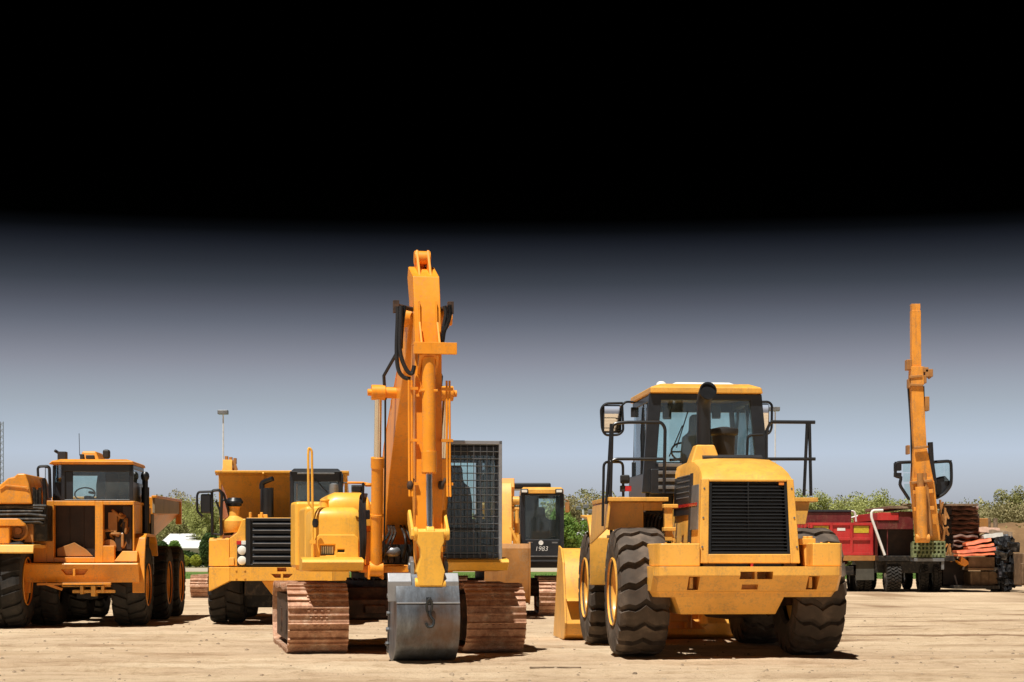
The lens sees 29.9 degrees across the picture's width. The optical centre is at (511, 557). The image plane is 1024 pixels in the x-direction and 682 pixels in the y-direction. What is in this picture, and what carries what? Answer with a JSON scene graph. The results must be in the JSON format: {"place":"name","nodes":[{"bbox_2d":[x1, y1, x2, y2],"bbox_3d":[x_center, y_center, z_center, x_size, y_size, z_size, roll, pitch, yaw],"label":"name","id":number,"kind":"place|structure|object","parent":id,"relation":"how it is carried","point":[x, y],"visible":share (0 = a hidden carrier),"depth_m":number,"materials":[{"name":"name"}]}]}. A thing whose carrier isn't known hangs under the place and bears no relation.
{"place":"outdoors","nodes":[
{"label":"outdoors","id":0,"kind":"place"},
{"bbox_2d":[185,568,556,570],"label":"gravel road","id":1,"kind":"structure","parent":0,"point":[532,569],"depth_m":202.66,"materials":[{"name":"beige gravel"}]},
{"bbox_2d":[0,571,1023,681],"bbox_3d":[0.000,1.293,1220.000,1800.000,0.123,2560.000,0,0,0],"label":"ground","id":2,"kind":"structure","parent":0,"point":[878,630],"depth_m":25.32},
{"bbox_2d":[0,474,52,626],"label":"wheel loader","id":3,"kind":"object","parent":2,"relation":"on","point":[26,517],"visible":0.59,"depth_m":34.65,"materials":[{"name":"metal"}]},
{"bbox_2d":[24,438,185,624],"bbox_3d":[-8.105,-0.543,38.712,2.301,3.626,7.169,0,0,-3],"label":"dump truck","id":4,"kind":"object","parent":2,"relation":"on","point":[121,520],"visible":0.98,"depth_m":35.78,"materials":[{"name":"metal"}]},
{"bbox_2d":[198,532,216,564],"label":"clipped bush","id":5,"kind":"object","parent":2,"relation":"on","point":[203,547],"visible":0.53,"depth_m":235.22,"materials":[{"name":"green plant"}]},
{"bbox_2d":[190,456,237,597],"bbox_3d":[-8.658,-0.918,61.807,3.200,4.388,6.614,0,0,-2],"label":"crawler excavator","id":6,"kind":"object","parent":2,"relation":"on","point":[198,585],"visible":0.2,"depth_m":60.99,"materials":[{"name":"metal"}]},
{"bbox_2d":[217,410,228,467],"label":"light pole","id":7,"kind":"object","parent":2,"relation":"on","point":[223,412],"visible":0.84,"depth_m":111.97,"materials":[{"name":"metal"}]},
{"bbox_2d":[196,469,361,622],"bbox_3d":[-4.683,-0.237,39.977,3.141,3.012,7.630,0,0,-4],"label":"hauler","id":8,"kind":"object","parent":2,"relation":"on","point":[249,560],"visible":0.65,"depth_m":36.73,"materials":[{"name":"metal"}]},
{"bbox_2d":[272,250,526,660],"bbox_3d":[-1.521,-1.287,26.318,3.180,5.126,6.837,0,0,-10],"label":"crawler excavator","id":9,"kind":"object","parent":2,"relation":"on","point":[407,541],"visible":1,"depth_m":25.35,"materials":[{"name":"metal"}]},
{"bbox_2d":[315,535,358,556],"bbox_3d":[-2.334,-0.134,25.573,0.578,0.343,0.042,0,0,-10],"label":"box door","id":10,"kind":"structure","parent":9,"relation":"in","point":[348,543],"depth_m":25.56,"materials":[{"name":"yellow metal"}]},
{"bbox_2d":[0,612,1023,681],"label":"pebbles","id":11,"kind":"object","parent":2,"relation":"on","point":[246,649],"visible":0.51,"depth_m":24.28,"materials":[{"name":"stone"}]},
{"bbox_2d":[458,478,569,614],"bbox_3d":[-0.207,-0.223,42.812,3.180,2.998,6.584,0,0,-1],"label":"crawler excavator","id":12,"kind":"object","parent":2,"relation":"on","point":[532,536],"visible":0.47,"depth_m":42.02,"materials":[{"name":"metal"}]},
{"bbox_2d":[530,667,580,667],"bbox_3d":[0.494,1.253,21.898,0.588,0.018,0.050,0,0,1],"label":"stick of wood","id":13,"kind":"object","parent":2,"relation":"on","point":[553,667],"visible":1,"depth_m":21.87,"materials":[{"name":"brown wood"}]},
{"bbox_2d":[550,508,588,547],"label":"tree","id":14,"kind":"object","parent":2,"relation":"on","point":[572,536],"visible":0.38,"depth_m":91.07,"materials":[{"name":"green plant"}]},
{"bbox_2d":[553,381,846,655],"bbox_3d":[2.583,-0.568,27.460,3.203,3.676,7.760,0,0,-5],"label":"wheel loader","id":15,"kind":"object","parent":2,"relation":"on","point":[735,552],"visible":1,"depth_m":24.59,"materials":[{"name":"metal"}]},
{"bbox_2d":[769,407,779,462],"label":"light pole","id":16,"kind":"object","parent":2,"relation":"on","point":[775,409],"visible":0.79,"depth_m":111.96,"materials":[{"name":"metal"}]},
{"bbox_2d":[797,510,874,590],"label":"tipper truck","id":17,"kind":"object","parent":2,"relation":"on","point":[856,540],"visible":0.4,"depth_m":72.00,"materials":[{"name":"red metal"}]},
{"bbox_2d":[852,304,977,591],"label":"crane truck","id":18,"kind":"object","parent":2,"relation":"on","point":[901,555],"visible":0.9,"depth_m":70.94,"materials":[{"name":"orange metal"}]},
{"bbox_2d":[953,553,994,556],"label":"steel beam","id":19,"kind":"structure","parent":18,"relation":"on","point":[964,555],"depth_m":70.56,"materials":[{"name":"orange metal"}]},
{"bbox_2d":[955,557,968,565],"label":"torn sheet","id":20,"kind":"object","parent":19,"relation":"hanging from","point":[961,561],"visible":1,"depth_m":70.90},
{"bbox_2d":[952,547,995,553],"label":"steel beam","id":21,"kind":"structure","parent":19,"relation":"on","point":[974,550],"depth_m":70.76,"materials":[{"name":"orange metal"}]},
{"bbox_2d":[963,543,993,548],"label":"steel beam","id":22,"kind":"structure","parent":21,"relation":"on","point":[980,546],"depth_m":70.97,"materials":[{"name":"orange metal"}]},
{"bbox_2d":[962,538,991,545],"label":"steel beam","id":23,"kind":"structure","parent":22,"relation":"on","point":[977,541],"depth_m":71.27,"materials":[{"name":"orange metal"}]},
{"bbox_2d":[979,533,1002,538],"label":"steel beam","id":24,"kind":"structure","parent":23,"relation":"on","point":[984,536],"depth_m":71.36,"materials":[{"name":"white metal"}]},
{"bbox_2d":[941,585,999,588],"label":"pallet","id":25,"kind":"object","parent":2,"relation":"on","point":[972,586],"visible":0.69,"depth_m":71.00,"materials":[{"name":"brown wood"}]},
{"bbox_2d":[940,514,978,584],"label":"shipping bin","id":26,"kind":"object","parent":25,"relation":"on","point":[952,573],"visible":0.23,"depth_m":72.40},
{"bbox_2d":[941,506,979,548],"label":"bale stack","id":27,"kind":"object","parent":26,"relation":"on","point":[961,531],"visible":0.88,"depth_m":71.85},
{"bbox_2d":[964,571,996,584],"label":"crate","id":28,"kind":"object","parent":25,"relation":"on","point":[980,577],"visible":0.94,"depth_m":71.30,"materials":[{"name":"brown wood"}]},
{"bbox_2d":[958,557,994,569],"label":"crate","id":29,"kind":"object","parent":28,"relation":"on","point":[981,563],"visible":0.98,"depth_m":71.20,"materials":[{"name":"brown wood"}]},
{"bbox_2d":[962,542,988,555],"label":"crate","id":30,"kind":"object","parent":29,"relation":"on","point":[978,548],"visible":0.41,"depth_m":71.90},
{"bbox_2d":[993,518,997,527],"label":"post","id":31,"kind":"object","parent":2,"relation":"on","point":[995,522],"visible":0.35,"depth_m":76.43,"materials":[{"name":"brown wood"}]},
{"bbox_2d":[981,534,1019,591],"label":"scrap heap","id":32,"kind":"object","parent":2,"relation":"on","point":[1006,545],"visible":0.74,"depth_m":71.25,"materials":[{"name":"black metal"}]},
{"bbox_2d":[977,527,999,533],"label":"plank","id":33,"kind":"object","parent":32,"relation":"on","point":[984,530],"visible":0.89,"depth_m":71.67,"materials":[{"name":"wood"}]},
{"bbox_2d":[985,529,1012,539],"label":"plank","id":34,"kind":"object","parent":32,"relation":"on","point":[991,531],"visible":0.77,"depth_m":71.58,"materials":[{"name":"beige wood"}]},
{"bbox_2d":[1011,553,1023,584],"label":"barrier block","id":35,"kind":"object","parent":2,"relation":"on","point":[1018,575],"depth_m":70.59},
{"bbox_2d":[0,0,1023,513],"label":"sky","id":36,"kind":"structure","parent":0,"point":[207,207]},
{"bbox_2d":[185,572,915,578],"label":"grass verge","id":37,"kind":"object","parent":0,"point":[463,573],"depth_m":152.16,"materials":[{"name":"green plant"}]},
{"bbox_2d":[0,422,3,483],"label":"lattice mast","id":38,"kind":"object","parent":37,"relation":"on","point":[0,452],"visible":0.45,"depth_m":169.99,"materials":[{"name":"metal"}]},
{"bbox_2d":[576,505,588,534],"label":"light pole","id":39,"kind":"object","parent":37,"relation":"on","point":[580,509],"visible":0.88,"depth_m":124.75,"materials":[{"name":"metal"}]},
{"bbox_2d":[845,529,914,565],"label":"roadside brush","id":40,"kind":"object","parent":37,"relation":"on","point":[849,562],"depth_m":131.11,"materials":[{"name":"green plant"}]},
{"bbox_2d":[946,522,1023,570],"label":"earth bank","id":41,"kind":"structure","parent":0,"point":[1016,531],"depth_m":96.47,"materials":[{"name":"brown soil"}]},
{"label":"meadow","id":42,"kind":"structure","parent":0,"visible":0},
{"bbox_2d":[111,550,207,566],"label":"hedge","id":43,"kind":"object","parent":42,"relation":"on","point":[188,553],"visible":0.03,"depth_m":253.76,"materials":[{"name":"green plant"}]},
{"bbox_2d":[157,540,167,545],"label":"clipped bush","id":44,"kind":"object","parent":42,"relation":"on","point":[163,543],"visible":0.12,"depth_m":249.54,"materials":[{"name":"green plant"}]},
{"bbox_2d":[168,540,181,547],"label":"clipped bush","id":45,"kind":"object","parent":42,"relation":"on","point":[174,543],"visible":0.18,"depth_m":249.66,"materials":[{"name":"green plant"}]},
{"bbox_2d":[156,496,198,540],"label":"tree","id":46,"kind":"object","parent":42,"relation":"on","point":[172,527],"visible":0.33,"depth_m":285.54,"materials":[{"name":"green plant"}]},
{"bbox_2d":[162,534,200,553],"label":"warehouse","id":47,"kind":"structure","parent":42,"relation":"on","point":[187,542],"depth_m":277.66,"materials":[{"name":"grey metal"}]},
{"bbox_2d":[156,488,215,536],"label":"tree","id":48,"kind":"object","parent":42,"relation":"on","point":[179,494],"visible":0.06,"depth_m":298.78,"materials":[{"name":"green plant"}]},
{"bbox_2d":[184,555,189,566],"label":"clipped bush","id":49,"kind":"object","parent":42,"relation":"on","point":[187,560],"visible":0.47,"depth_m":239.67,"materials":[{"name":"green plant"}]},
{"bbox_2d":[190,554,201,567],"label":"clipped bush","id":50,"kind":"object","parent":42,"relation":"on","point":[195,561],"visible":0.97,"depth_m":239.58,"materials":[{"name":"green plant"}]},
{"bbox_2d":[182,505,218,533],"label":"tree","id":51,"kind":"object","parent":42,"relation":"on","point":[202,519],"visible":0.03,"depth_m":298.59,"materials":[{"name":"green plant"}]},
{"bbox_2d":[182,493,219,539],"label":"tree","id":52,"kind":"object","parent":42,"relation":"on","point":[192,524],"visible":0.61,"depth_m":278.97,"materials":[{"name":"green plant"}]},
{"bbox_2d":[157,530,851,563],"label":"undergrowth","id":53,"kind":"object","parent":42,"relation":"on","point":[176,532],"depth_m":285.14,"materials":[{"name":"green plant"}]},
{"bbox_2d":[542,494,601,531],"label":"tree","id":54,"kind":"object","parent":42,"relation":"on","point":[574,512],"visible":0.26,"depth_m":263.29,"materials":[{"name":"green plant"}]},
{"bbox_2d":[566,491,615,506],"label":"tree","id":55,"kind":"object","parent":42,"relation":"on","point":[591,506],"visible":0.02,"depth_m":272.84,"materials":[{"name":"green plant"}]},
{"bbox_2d":[159,494,1023,534],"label":"wood","id":56,"kind":"object","parent":42,"relation":"on","point":[547,511],"depth_m":334.90,"materials":[{"name":"green plant"}]},
{"bbox_2d":[574,488,627,509],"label":"tree","id":57,"kind":"object","parent":42,"relation":"on","point":[583,491],"visible":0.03,"depth_m":280.08,"materials":[{"name":"green plant"}]},
{"bbox_2d":[795,488,840,509],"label":"tree","id":58,"kind":"object","parent":42,"relation":"on","point":[821,503],"visible":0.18,"depth_m":279.29,"materials":[{"name":"green plant"}]},
{"bbox_2d":[829,495,846,508],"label":"tree","id":59,"kind":"object","parent":42,"relation":"on","point":[837,500],"visible":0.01,"depth_m":290.58,"materials":[{"name":"green plant"}]},
{"bbox_2d":[824,494,865,522],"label":"tree","id":60,"kind":"object","parent":42,"relation":"on","point":[847,505],"visible":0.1,"depth_m":278.20,"materials":[{"name":"green plant"}]},
{"bbox_2d":[829,488,897,522],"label":"tree","id":61,"kind":"object","parent":42,"relation":"on","point":[879,499],"visible":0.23,"depth_m":265.47,"materials":[{"name":"green plant"}]},
{"bbox_2d":[851,498,911,515],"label":"tree","id":62,"kind":"object","parent":42,"relation":"on","point":[858,508],"visible":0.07,"depth_m":258.98,"materials":[{"name":"green plant"}]},
{"bbox_2d":[875,502,913,525],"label":"tree","id":63,"kind":"object","parent":42,"relation":"on","point":[885,504],"visible":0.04,"depth_m":257.30,"materials":[{"name":"green plant"}]},
{"bbox_2d":[977,500,1002,522],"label":"tree","id":64,"kind":"object","parent":42,"relation":"on","point":[985,510],"visible":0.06,"depth_m":269.66,"materials":[{"name":"green plant"}]},
{"bbox_2d":[959,497,1023,522],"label":"tree","id":65,"kind":"object","parent":42,"relation":"on","point":[990,505],"visible":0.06,"depth_m":282.89,"materials":[{"name":"green plant"}]},
{"bbox_2d":[990,500,1023,522],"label":"tree","id":66,"kind":"object","parent":42,"relation":"on","point":[1016,516],"visible":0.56,"depth_m":264.84,"materials":[{"name":"green plant"}]},
{"bbox_2d":[993,485,1023,521],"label":"tree","id":67,"kind":"object","parent":42,"relation":"on","point":[1015,498],"visible":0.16,"depth_m":273.50,"materials":[{"name":"green plant"}]},
{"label":"post","id":68,"kind":"object","parent":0,"visible":0},
{"bbox_2d":[979,518,987,526],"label":"cargo box","id":69,"kind":"object","parent":68,"relation":"attached to","point":[983,522],"visible":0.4,"depth_m":76.00,"materials":[{"name":"paint"}]}
]}

